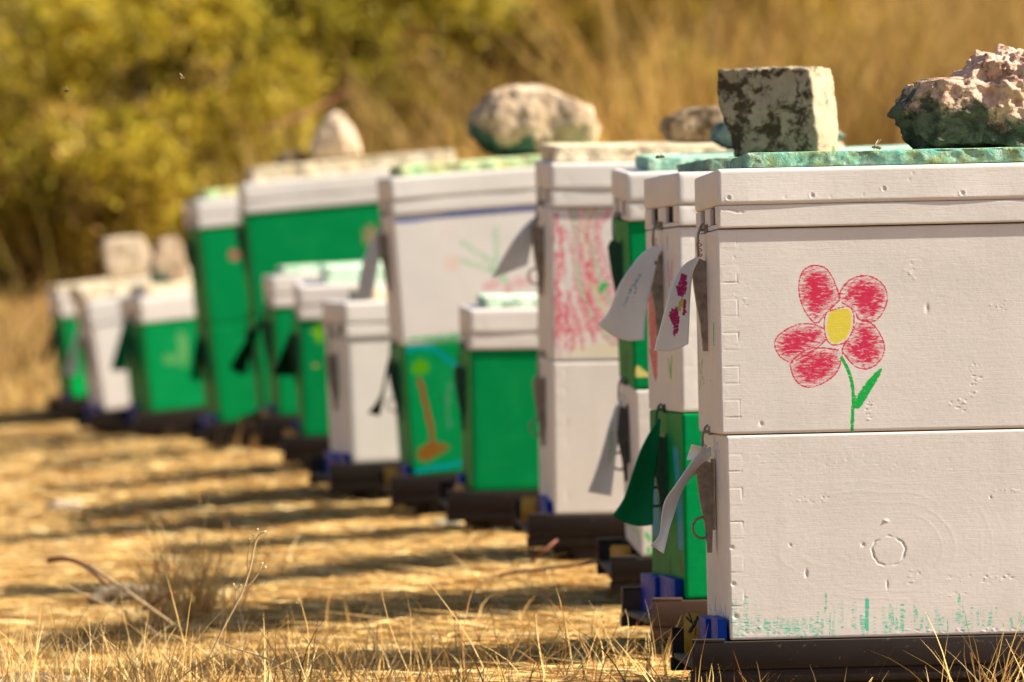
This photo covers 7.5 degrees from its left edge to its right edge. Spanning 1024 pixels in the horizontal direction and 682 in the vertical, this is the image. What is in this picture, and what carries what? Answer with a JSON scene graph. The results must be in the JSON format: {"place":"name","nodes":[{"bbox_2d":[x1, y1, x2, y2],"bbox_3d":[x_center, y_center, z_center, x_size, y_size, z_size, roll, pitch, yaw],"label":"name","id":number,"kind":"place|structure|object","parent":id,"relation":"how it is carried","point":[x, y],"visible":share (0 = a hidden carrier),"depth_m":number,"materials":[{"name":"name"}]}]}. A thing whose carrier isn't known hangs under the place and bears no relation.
{"place":"outdoors","nodes":[
{"label":"outdoors","id":0,"kind":"place"},
{"bbox_2d":[0,249,108,412],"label":"tall dry grass","id":1,"kind":"structure","parent":0,"point":[19,350],"depth_m":25.71,"materials":[{"name":"plant"}]},
{"bbox_2d":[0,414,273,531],"bbox_3d":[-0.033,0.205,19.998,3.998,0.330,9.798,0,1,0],"label":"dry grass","id":2,"kind":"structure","parent":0,"point":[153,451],"depth_m":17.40,"materials":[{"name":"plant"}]},
{"bbox_2d":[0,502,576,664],"bbox_3d":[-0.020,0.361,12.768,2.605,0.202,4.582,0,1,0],"label":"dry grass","id":3,"kind":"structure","parent":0,"point":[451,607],"depth_m":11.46,"materials":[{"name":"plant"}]},
{"bbox_2d":[4,72,623,250],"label":"tall dry grass","id":4,"kind":"structure","parent":0,"point":[170,128],"depth_m":31.93,"materials":[{"name":"plant"}]},
{"bbox_2d":[0,114,652,303],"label":"tall dry grass","id":5,"kind":"structure","parent":0,"point":[70,264],"depth_m":28.07,"materials":[{"name":"plant"}]},
{"bbox_2d":[0,0,670,681],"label":"ground","id":6,"kind":"structure","parent":0,"point":[26,322],"depth_m":14.77,"materials":[{"name":"beige plant"}]},
{"bbox_2d":[0,102,54,270],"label":"shrub","id":7,"kind":"object","parent":6,"relation":"on","point":[7,182],"visible":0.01,"depth_m":29.38,"materials":[{"name":"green plant"}]},
{"bbox_2d":[0,590,98,681],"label":"grass tuft","id":8,"kind":"object","parent":6,"relation":"on","point":[22,676],"visible":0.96,"depth_m":9.60,"materials":[{"name":"plant"}]},
{"bbox_2d":[0,671,99,681],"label":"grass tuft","id":9,"kind":"object","parent":6,"relation":"on","point":[49,679],"visible":0.47,"depth_m":9.89,"materials":[{"name":"beige plant"}]},
{"bbox_2d":[45,500,81,510],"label":"stone","id":10,"kind":"object","parent":6,"relation":"on","point":[53,506],"visible":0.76,"depth_m":15.58,"materials":[{"name":"beige stone"}]},
{"bbox_2d":[42,292,89,422],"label":"beehive","id":11,"kind":"object","parent":6,"relation":"on","point":[72,398],"visible":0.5,"depth_m":23.00,"materials":[{"name":"green wood"}]},
{"bbox_2d":[47,269,188,293],"bbox_3d":[-1.142,-0.180,23.236,0.453,0.024,0.373,-7,1,-8],"label":"foam slab","id":12,"kind":"object","parent":11,"relation":"on","point":[62,288],"depth_m":23.04,"materials":[{"name":"white plastic"}]},
{"bbox_2d":[46,556,107,586],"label":"twig","id":13,"kind":"object","parent":6,"relation":"on","point":[71,560],"visible":0.97,"depth_m":11.74,"materials":[{"name":"brown wood"}]},
{"bbox_2d":[0,92,182,288],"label":"shrub","id":14,"kind":"object","parent":6,"relation":"on","point":[27,200],"visible":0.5,"depth_m":28.33,"materials":[{"name":"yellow plant"}]},
{"bbox_2d":[64,294,135,438],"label":"beehive","id":15,"kind":"object","parent":6,"relation":"on","point":[99,323],"visible":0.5,"depth_m":21.80,"materials":[{"name":"white wood"}]},
{"bbox_2d":[67,269,190,301],"bbox_3d":[-1.000,-0.166,22.044,0.478,0.041,0.393,-9,1,-8],"label":"foam slab","id":16,"kind":"object","parent":15,"relation":"on","point":[98,291],"depth_m":21.84,"materials":[{"name":"white plastic"}]},
{"bbox_2d":[100,236,150,280],"bbox_3d":[-1.083,-0.235,22.030,0.138,0.123,0.114,-9,1,-8],"label":"rock","id":17,"kind":"object","parent":16,"relation":"on","point":[125,257],"visible":0.94,"depth_m":21.98,"materials":[{"name":"stone"}]},
{"bbox_2d":[0,584,209,681],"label":"grass tuft","id":18,"kind":"object","parent":6,"relation":"on","point":[70,672],"visible":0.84,"depth_m":9.75,"materials":[{"name":"plant"}]},
{"bbox_2d":[64,584,161,636],"bbox_3d":[-0.569,0.385,11.200,0.015,0.057,0.432,0,1,-23],"label":"twig","id":19,"kind":"object","parent":6,"relation":"on","point":[111,606],"visible":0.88,"depth_m":11.22,"materials":[{"name":"brown wood"}]},
{"bbox_2d":[5,87,239,282],"bbox_3d":[-1.350,-0.538,28.385,0.918,0.768,0.954,0,1,-27],"label":"shrub","id":20,"kind":"object","parent":6,"relation":"on","point":[102,186],"visible":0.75,"depth_m":28.11,"materials":[{"name":"green plant"}]},
{"bbox_2d":[86,583,167,607],"bbox_3d":[-0.588,0.399,12.100,0.138,0.051,0.095,0,1,0],"label":"stone","id":21,"kind":"object","parent":6,"relation":"on","point":[104,591],"visible":0.34,"depth_m":12.07,"materials":[{"name":"grey stone"}]},
{"bbox_2d":[0,0,257,250],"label":"shrub","id":22,"kind":"object","parent":6,"relation":"on","point":[14,18],"visible":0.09,"depth_m":29.91,"materials":[{"name":"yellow plant"}]},
{"bbox_2d":[87,564,172,623],"bbox_3d":[-0.548,0.362,11.250,0.006,0.062,0.522,0,1,-16],"label":"twig","id":23,"kind":"object","parent":6,"relation":"on","point":[96,570],"visible":0.98,"depth_m":11.28,"materials":[{"name":"brown wood"}]},
{"bbox_2d":[0,601,267,681],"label":"grass tuft","id":24,"kind":"object","parent":6,"relation":"on","point":[111,661],"visible":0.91,"depth_m":9.72,"materials":[{"name":"plant"}]},
{"bbox_2d":[0,0,272,117],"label":"shrub","id":25,"kind":"object","parent":6,"relation":"on","point":[42,25],"visible":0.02,"depth_m":35.89,"materials":[{"name":"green plant"}]},
{"bbox_2d":[110,291,205,443],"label":"beehive","id":26,"kind":"object","parent":6,"relation":"on","point":[154,351],"visible":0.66,"depth_m":20.91,"materials":[{"name":"green wood"}]},
{"bbox_2d":[129,280,191,295],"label":"foam slab","id":27,"kind":"object","parent":26,"relation":"on","point":[163,288],"depth_m":20.96,"materials":[{"name":"white plastic"}]},
{"bbox_2d":[149,237,186,283],"bbox_3d":[-0.931,-0.217,21.107,0.099,0.122,0.090,-6,1,-10],"label":"rock","id":28,"kind":"object","parent":27,"relation":"on","point":[167,262],"visible":1,"depth_m":21.07,"materials":[{"name":"beige stone"}]},
{"bbox_2d":[142,592,173,610],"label":"twig","id":29,"kind":"object","parent":6,"relation":"on","point":[152,603],"visible":1,"depth_m":11.26,"materials":[{"name":"brown wood"}]},
{"bbox_2d":[0,0,327,174],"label":"shrub","id":30,"kind":"object","parent":6,"relation":"on","point":[115,95],"visible":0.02,"depth_m":30.87,"materials":[{"name":"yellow plant"}]},
{"bbox_2d":[0,0,339,266],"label":"shrub","id":31,"kind":"object","parent":6,"relation":"on","point":[65,37],"visible":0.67,"depth_m":28.89,"materials":[{"name":"green plant"}]},
{"bbox_2d":[79,485,321,633],"bbox_3d":[-0.469,0.327,11.611,0.379,0.226,0.358,0,1,0],"label":"grass tuft","id":32,"kind":"object","parent":6,"relation":"on","point":[203,605],"visible":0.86,"depth_m":11.57,"materials":[{"name":"plant"}]},
{"bbox_2d":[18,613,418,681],"bbox_3d":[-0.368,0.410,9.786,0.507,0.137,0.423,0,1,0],"label":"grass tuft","id":33,"kind":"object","parent":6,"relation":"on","point":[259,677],"visible":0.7,"depth_m":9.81,"materials":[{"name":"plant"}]},
{"bbox_2d":[37,0,409,174],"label":"shrub","id":34,"kind":"object","parent":6,"relation":"on","point":[111,67],"visible":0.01,"depth_m":32.83,"materials":[{"name":"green plant"}]},
{"bbox_2d":[0,366,463,552],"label":"straw litter","id":35,"kind":"object","parent":6,"relation":"on","point":[31,465],"visible":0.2,"depth_m":15.85,"materials":[{"name":"beige plant"}]},
{"bbox_2d":[205,528,265,663],"bbox_3d":[-0.345,0.319,9.780,0.077,0.172,0.005,0,1,0],"label":"dry weed","id":36,"kind":"object","parent":6,"relation":"on","point":[240,585],"visible":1,"depth_m":9.78,"materials":[{"name":"beige plant"}]},
{"bbox_2d":[219,642,296,672],"bbox_3d":[-0.319,0.391,9.699,0.015,0.017,0.415,0,1,-16],"label":"twig","id":37,"kind":"object","parent":6,"relation":"on","point":[254,654],"visible":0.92,"depth_m":9.69,"materials":[{"name":"brown wood"}]},
{"bbox_2d":[182,196,361,449],"bbox_3d":[-0.532,-0.016,19.436,0.556,0.716,0.440,-6,1,-7],"label":"beehive","id":38,"kind":"object","parent":6,"relation":"on","point":[219,288],"visible":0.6,"depth_m":19.20,"materials":[{"name":"green wood"}]},
{"bbox_2d":[195,187,237,199],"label":"foam slab","id":39,"kind":"object","parent":38,"relation":"on","point":[216,193],"depth_m":19.25,"materials":[{"name":"plastic"}]},
{"bbox_2d":[118,0,425,134],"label":"shrub","id":40,"kind":"object","parent":6,"relation":"on","point":[231,61],"visible":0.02,"depth_m":33.88,"materials":[{"name":"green plant"}]},
{"bbox_2d":[230,273,320,445],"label":"beehive","id":41,"kind":"object","parent":6,"relation":"on","point":[282,406],"visible":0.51,"depth_m":17.30,"materials":[{"name":"green wood"}]},
{"bbox_2d":[276,261,380,274],"bbox_3d":[-0.310,-0.168,17.535,0.425,0.019,0.353,-3,1,-4],"label":"foam slab","id":42,"kind":"object","parent":41,"relation":"on","point":[299,269],"depth_m":17.35,"materials":[{"name":"plastic"}]},
{"bbox_2d":[116,0,445,185],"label":"shrub","id":43,"kind":"object","parent":6,"relation":"on","point":[301,11],"visible":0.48,"depth_m":29.95,"materials":[{"name":"green plant"}]},
{"bbox_2d":[260,91,348,131],"bbox_3d":[-0.648,-0.727,24.747,0.018,0.136,0.568,0,1,28],"label":"bare branch","id":44,"kind":"object","parent":6,"relation":"on","point":[288,120],"visible":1,"depth_m":24.69,"materials":[{"name":"brown wood"}]},
{"bbox_2d":[226,606,399,681],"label":"grass tuft","id":45,"kind":"object","parent":6,"relation":"on","point":[351,674],"visible":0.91,"depth_m":9.60,"materials":[{"name":"plant"}]},
{"bbox_2d":[272,280,385,471],"bbox_3d":[-0.215,0.093,16.272,0.567,0.440,0.440,-2,2,-3],"label":"beehive","id":46,"kind":"object","parent":6,"relation":"on","point":[301,360],"visible":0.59,"depth_m":16.05,"materials":[{"name":"green wood"}]},
{"bbox_2d":[320,262,384,283],"bbox_3d":[-0.173,-0.147,16.280,0.448,0.036,0.364,-2,2,-3],"label":"foam slab","id":47,"kind":"object","parent":46,"relation":"on","point":[337,273],"depth_m":16.10,"materials":[{"name":"plastic"}]},
{"bbox_2d":[0,452,685,681],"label":"loose stalks","id":48,"kind":"object","parent":6,"relation":"on","point":[268,537],"visible":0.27,"depth_m":12.64,"materials":[{"name":"plant"}]},
{"bbox_2d":[0,519,690,681],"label":"straw litter","id":49,"kind":"object","parent":6,"relation":"on","point":[55,585],"visible":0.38,"depth_m":11.74,"materials":[{"name":"beige plant"}]},
{"bbox_2d":[235,171,458,447],"bbox_3d":[-0.379,-0.033,18.525,0.553,0.716,0.441,-5,1,-4],"label":"beehive","id":50,"kind":"object","parent":6,"relation":"on","point":[286,223],"visible":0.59,"depth_m":18.30,"materials":[{"name":"green wood"}]},
{"bbox_2d":[246,150,454,182],"bbox_3d":[-0.386,-0.411,18.515,0.481,0.038,0.384,-5,1,-4],"label":"foam slab","id":51,"kind":"object","parent":50,"relation":"on","point":[319,169],"depth_m":18.33,"materials":[{"name":"beige plastic"}]},
{"bbox_2d":[274,150,309,164],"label":"rock","id":52,"kind":"object","parent":51,"relation":"on","point":[292,156],"visible":0.95,"depth_m":18.46,"materials":[{"name":"brown stone"}]},
{"bbox_2d":[309,111,361,160],"bbox_3d":[-0.420,-0.484,18.501,0.121,0.116,0.117,-5,1,-4],"label":"rock","id":53,"kind":"object","parent":51,"relation":"on","point":[335,137],"visible":1,"depth_m":18.45,"materials":[{"name":"stone"}]},
{"bbox_2d":[308,300,399,503],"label":"beehive","id":54,"kind":"object","parent":6,"relation":"on","point":[364,446],"visible":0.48,"depth_m":15.05,"materials":[{"name":"white wood"}]},
{"bbox_2d":[348,287,386,299],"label":"foam slab","id":55,"kind":"object","parent":54,"relation":"on","point":[379,293],"depth_m":15.15,"materials":[{"name":"white plastic"}]},
{"bbox_2d":[257,0,525,171],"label":"shrub","id":56,"kind":"object","parent":6,"relation":"on","point":[426,10],"visible":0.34,"depth_m":30.43,"materials":[{"name":"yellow plant"}]},
{"bbox_2d":[255,0,570,163],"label":"shrub","id":57,"kind":"object","parent":6,"relation":"on","point":[548,4],"visible":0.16,"depth_m":30.88,"materials":[{"name":"yellow plant"}]},
{"bbox_2d":[306,630,523,681],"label":"grass tuft","id":58,"kind":"object","parent":6,"relation":"on","point":[420,668],"visible":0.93,"depth_m":9.49,"materials":[{"name":"plant"}]},
{"bbox_2d":[267,0,609,145],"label":"shrub","id":59,"kind":"object","parent":6,"relation":"on","point":[530,28],"depth_m":32.95,"materials":[{"name":"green plant"}]},
{"bbox_2d":[428,519,460,525],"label":"stone","id":60,"kind":"object","parent":6,"relation":"on","point":[441,521],"visible":0.34,"depth_m":13.98,"materials":[{"name":"beige stone"}]},
{"bbox_2d":[356,167,536,518],"bbox_3d":[0.006,0.027,14.624,0.580,0.696,0.441,-5,1,-4],"label":"beehive","id":61,"kind":"object","parent":6,"relation":"on","point":[439,245],"visible":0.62,"depth_m":14.40,"materials":[{"name":"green wood"}]},
{"bbox_2d":[389,155,541,176],"bbox_3d":[0.019,-0.335,14.613,0.481,0.022,0.383,-5,1,-4],"label":"foam slab","id":62,"kind":"object","parent":61,"relation":"on","point":[461,166],"depth_m":14.42,"materials":[{"name":"beige plastic"}]},
{"bbox_2d":[466,84,599,156],"bbox_3d":[0.039,-0.413,14.606,0.247,0.134,0.211,-4,1,-4],"label":"rock","id":63,"kind":"object","parent":62,"relation":"on","point":[516,120],"visible":0.88,"depth_m":14.51,"materials":[{"name":"beige stone"}]},
{"bbox_2d":[317,0,620,139],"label":"shrub","id":64,"kind":"object","parent":6,"relation":"on","point":[532,29],"visible":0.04,"depth_m":31.65,"materials":[{"name":"yellow plant"}]},
{"bbox_2d":[437,304,538,535],"bbox_3d":[0.154,0.155,13.523,0.554,0.436,0.441,-1,1,-3],"label":"beehive","id":65,"kind":"object","parent":6,"relation":"on","point":[495,373],"visible":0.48,"depth_m":13.30,"materials":[{"name":"green wood"}]},
{"bbox_2d":[476,293,536,307],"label":"foam slab","id":66,"kind":"object","parent":65,"relation":"on","point":[506,300],"depth_m":13.33,"materials":[{"name":"white plastic"}]},
{"bbox_2d":[0,0,1010,110],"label":"tall dry grass","id":67,"kind":"structure","parent":6,"relation":"on","point":[2,32],"depth_m":37.65,"materials":[{"name":"plant"}]},
{"bbox_2d":[485,560,597,579],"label":"twig","id":68,"kind":"object","parent":6,"relation":"on","point":[544,569],"visible":0.77,"depth_m":11.84,"materials":[{"name":"brown wood"}]},
{"bbox_2d":[530,539,557,562],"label":"twig","id":69,"kind":"object","parent":6,"relation":"on","point":[535,557],"visible":1,"depth_m":12.00,"materials":[{"name":"brown wood"}]},
{"bbox_2d":[492,160,635,566],"bbox_3d":[0.265,0.050,12.467,0.595,0.676,0.441,-1,2,-3],"label":"beehive","id":70,"kind":"object","parent":6,"relation":"on","point":[565,232],"visible":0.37,"depth_m":12.25,"materials":[{"name":"white wood"}]},
{"bbox_2d":[540,142,842,162],"bbox_3d":[0.282,-0.302,12.450,0.456,0.027,0.383,-1,2,-3],"label":"foam slab","id":71,"kind":"object","parent":70,"relation":"on","point":[589,152],"depth_m":12.26,"materials":[{"name":"beige plastic"}]},
{"bbox_2d":[659,106,722,142],"bbox_3d":[0.302,-0.344,12.439,0.135,0.059,0.133,-1,2,-3],"label":"rock","id":72,"kind":"object","parent":71,"relation":"on","point":[693,125],"visible":0.59,"depth_m":12.38,"materials":[{"name":"brown stone"}]},
{"bbox_2d":[349,0,806,167],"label":"shrub","id":73,"kind":"object","parent":6,"relation":"on","point":[494,28],"visible":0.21,"depth_m":30.61,"materials":[{"name":"yellow plant"}]},
{"bbox_2d":[588,168,677,592],"bbox_3d":[0.390,0.084,11.414,0.573,0.680,0.441,-2,2,-2],"label":"beehive","id":74,"kind":"object","parent":6,"relation":"on","point":[624,563],"visible":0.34,"depth_m":11.27,"materials":[{"name":"white wood"}]},
{"bbox_2d":[594,623,686,672],"bbox_3d":[0.217,0.390,9.892,0.231,0.079,0.220,0,1,0],"label":"grass tuft","id":75,"kind":"object","parent":6,"relation":"on","point":[642,656],"visible":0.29,"depth_m":9.91,"materials":[{"name":"plant"}]},
{"bbox_2d":[598,171,712,645],"bbox_3d":[0.410,0.112,10.310,0.600,0.668,0.441,-1,0,-5],"label":"beehive","id":76,"kind":"object","parent":6,"relation":"on","point":[673,586],"visible":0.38,"depth_m":10.25,"materials":[{"name":"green wood"}]},
{"bbox_2d":[676,158,732,171],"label":"foam slab","id":77,"kind":"object","parent":76,"relation":"on","point":[710,164],"depth_m":10.15,"materials":[{"name":"green plastic"}]},
{"bbox_2d":[717,66,837,156],"bbox_3d":[0.349,-0.299,10.270,0.144,0.123,0.106,-1,0,19],"label":"rock","id":78,"kind":"object","parent":77,"relation":"on","point":[781,109],"visible":0.82,"depth_m":10.22,"materials":[{"name":"grey stone"}]},
{"bbox_2d":[457,0,875,119],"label":"shrub","id":79,"kind":"object","parent":6,"relation":"on","point":[573,50],"visible":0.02,"depth_m":31.61,"materials":[{"name":"yellow plant"}]},
{"bbox_2d":[574,0,837,142],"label":"shrub","id":80,"kind":"object","parent":6,"relation":"on","point":[630,14],"visible":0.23,"depth_m":29.91,"materials":[{"name":"yellow plant"}]},
{"bbox_2d":[635,653,815,681],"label":"grass tuft","id":81,"kind":"object","parent":6,"relation":"on","point":[709,675],"visible":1,"depth_m":8.92,"materials":[{"name":"plant"}]},
{"bbox_2d":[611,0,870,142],"bbox_3d":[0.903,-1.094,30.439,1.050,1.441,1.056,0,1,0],"label":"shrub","id":82,"kind":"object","parent":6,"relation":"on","point":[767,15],"visible":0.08,"depth_m":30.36,"materials":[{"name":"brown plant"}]},
{"bbox_2d":[650,163,1023,681],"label":"beehive","id":83,"kind":"object","parent":6,"relation":"on","point":[856,465],"visible":1,"depth_m":9.14,"materials":[{"name":"white wood"}]},
{"bbox_2d":[724,147,1023,168],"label":"foam slab","id":84,"kind":"object","parent":83,"relation":"on","point":[885,157],"depth_m":9.14,"materials":[{"name":"green plastic"}]},
{"bbox_2d":[871,145,881,149],"bbox_3d":[0.427,-0.230,9.168,0.012,0.013,0.009,0,1,-17],"label":"bee","id":85,"kind":"object","parent":84,"relation":"on","point":[876,147],"visible":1,"depth_m":9.17,"materials":[{"name":"beige"}]},
{"bbox_2d":[887,44,1023,148],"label":"rock","id":86,"kind":"object","parent":84,"relation":"on","point":[977,101],"visible":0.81,"depth_m":9.21,"materials":[{"name":"grey stone"}]},
{"bbox_2d":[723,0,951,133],"bbox_3d":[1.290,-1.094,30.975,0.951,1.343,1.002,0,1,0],"label":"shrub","id":87,"kind":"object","parent":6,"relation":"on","point":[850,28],"visible":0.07,"depth_m":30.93,"materials":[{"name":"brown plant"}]},
{"bbox_2d":[903,607,1023,681],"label":"grass tuft","id":88,"kind":"object","parent":6,"relation":"on","point":[985,680],"visible":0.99,"depth_m":8.99,"materials":[{"name":"plant"}]},
{"bbox_2d":[136,1,879,227],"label":"tall dry grass","id":89,"kind":"structure","parent":0,"point":[463,151],"depth_m":28.77,"materials":[{"name":"plant"}]},
{"bbox_2d":[0,569,1023,681],"bbox_3d":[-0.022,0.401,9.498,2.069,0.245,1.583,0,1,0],"label":"dry grass","id":90,"kind":"structure","parent":0,"point":[390,673],"depth_m":9.77,"materials":[{"name":"plant"}]},
{"bbox_2d":[301,0,1023,146],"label":"tall dry grass","id":91,"kind":"structure","parent":0,"point":[972,26],"depth_m":28.91,"materials":[{"name":"plant"}]},
{"bbox_2d":[635,145,911,170],"bbox_3d":[0.424,-0.268,11.402,0.474,0.021,0.374,-2,2,-2],"label":"foam slab","id":92,"kind":"object","parent":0,"point":[650,162],"depth_m":11.22,"materials":[{"name":"plastic"}]},
{"bbox_2d":[710,119,845,149],"bbox_3d":[0.389,-0.310,11.446,0.198,0.064,0.165,-2,2,-2],"label":"rock","id":93,"kind":"object","parent":92,"relation":"on","point":[720,135],"visible":0.21,"depth_m":11.42,"materials":[{"name":"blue stone"}]}
]}

